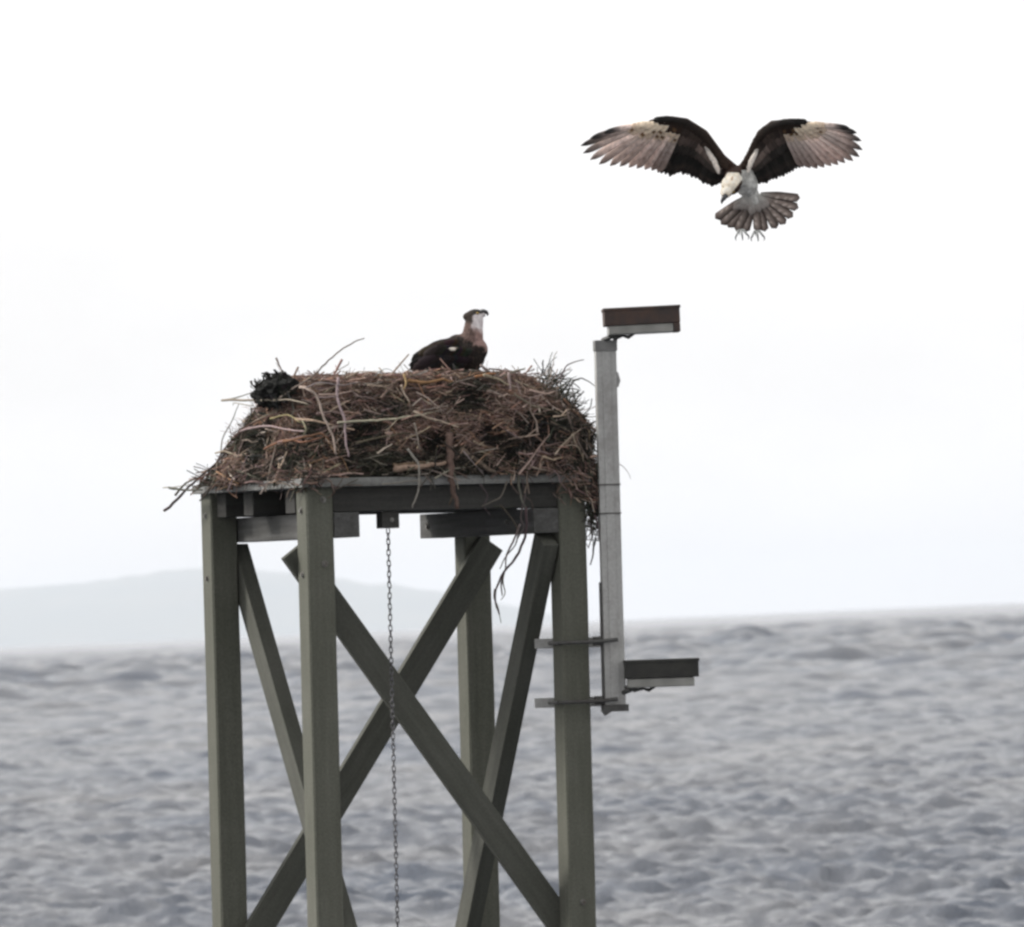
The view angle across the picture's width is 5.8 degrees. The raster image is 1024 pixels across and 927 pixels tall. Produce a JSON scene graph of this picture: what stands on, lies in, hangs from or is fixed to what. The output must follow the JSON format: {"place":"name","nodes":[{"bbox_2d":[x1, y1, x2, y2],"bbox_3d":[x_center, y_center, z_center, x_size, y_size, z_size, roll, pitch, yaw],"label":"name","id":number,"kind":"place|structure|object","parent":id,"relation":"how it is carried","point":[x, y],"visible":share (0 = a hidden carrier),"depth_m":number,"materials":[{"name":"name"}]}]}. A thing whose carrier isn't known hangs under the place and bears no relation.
{"place":"outdoors","nodes":[
{"label":"outdoors","id":0,"kind":"place"},
{"bbox_2d":[0,568,551,646],"bbox_3d":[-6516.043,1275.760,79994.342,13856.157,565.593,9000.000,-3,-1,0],"label":"hills","id":1,"kind":"structure","parent":0,"point":[164,605],"depth_m":76597.72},
{"bbox_2d":[0,602,1023,926],"bbox_3d":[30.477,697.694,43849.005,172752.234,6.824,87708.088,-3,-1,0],"label":"water","id":2,"kind":"structure","parent":0,"point":[852,768],"depth_m":294.94,"materials":[{"name":"grey liquid"}]},
{"bbox_2d":[192,473,595,926],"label":"nesting tower","id":3,"kind":"structure","parent":2,"relation":"in","point":[475,779],"depth_m":49.59,"materials":[{"name":"wood"}]},
{"bbox_2d":[386,528,399,926],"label":"chain","id":4,"kind":"object","parent":3,"relation":"hanging from","point":[391,723],"visible":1,"depth_m":49.22,"materials":[{"name":"metal"}]},
{"bbox_2d":[163,338,630,621],"bbox_3d":[-0.580,0.097,49.984,1.937,1.404,1.802,-1,-1,-22],"label":"osprey nest","id":5,"kind":"object","parent":3,"relation":"on","point":[449,424],"visible":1,"depth_m":49.38,"materials":[{"name":"brown plant"}]},
{"bbox_2d":[408,309,488,371],"bbox_3d":[-0.309,-0.564,49.862,0.407,0.380,0.220,-3,-1,0],"label":"osprey","id":6,"kind":"object","parent":5,"relation":"on","point":[466,348],"visible":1,"depth_m":49.81,"materials":[{"name":"brown"}]},
{"bbox_2d":[534,305,698,714],"bbox_3d":[0.477,0.236,49.572,0.848,1.984,0.342,-3,-1,9],"label":"lamp pole","id":7,"kind":"object","parent":3,"relation":"attached to","point":[621,677],"visible":1,"depth_m":49.50,"materials":[{"name":"metal"}]},
{"bbox_2d":[0,0,1023,620],"label":"sky","id":8,"kind":"structure","parent":0,"point":[196,195],"materials":[{"name":"white"}]},
{"bbox_2d":[581,116,862,240],"bbox_3d":[1.035,-1.400,49.893,1.384,0.632,0.384,-3,-1,0],"label":"osprey","id":9,"kind":"object","parent":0,"point":[671,145],"visible":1,"depth_m":49.87,"materials":[{"name":"brown"}]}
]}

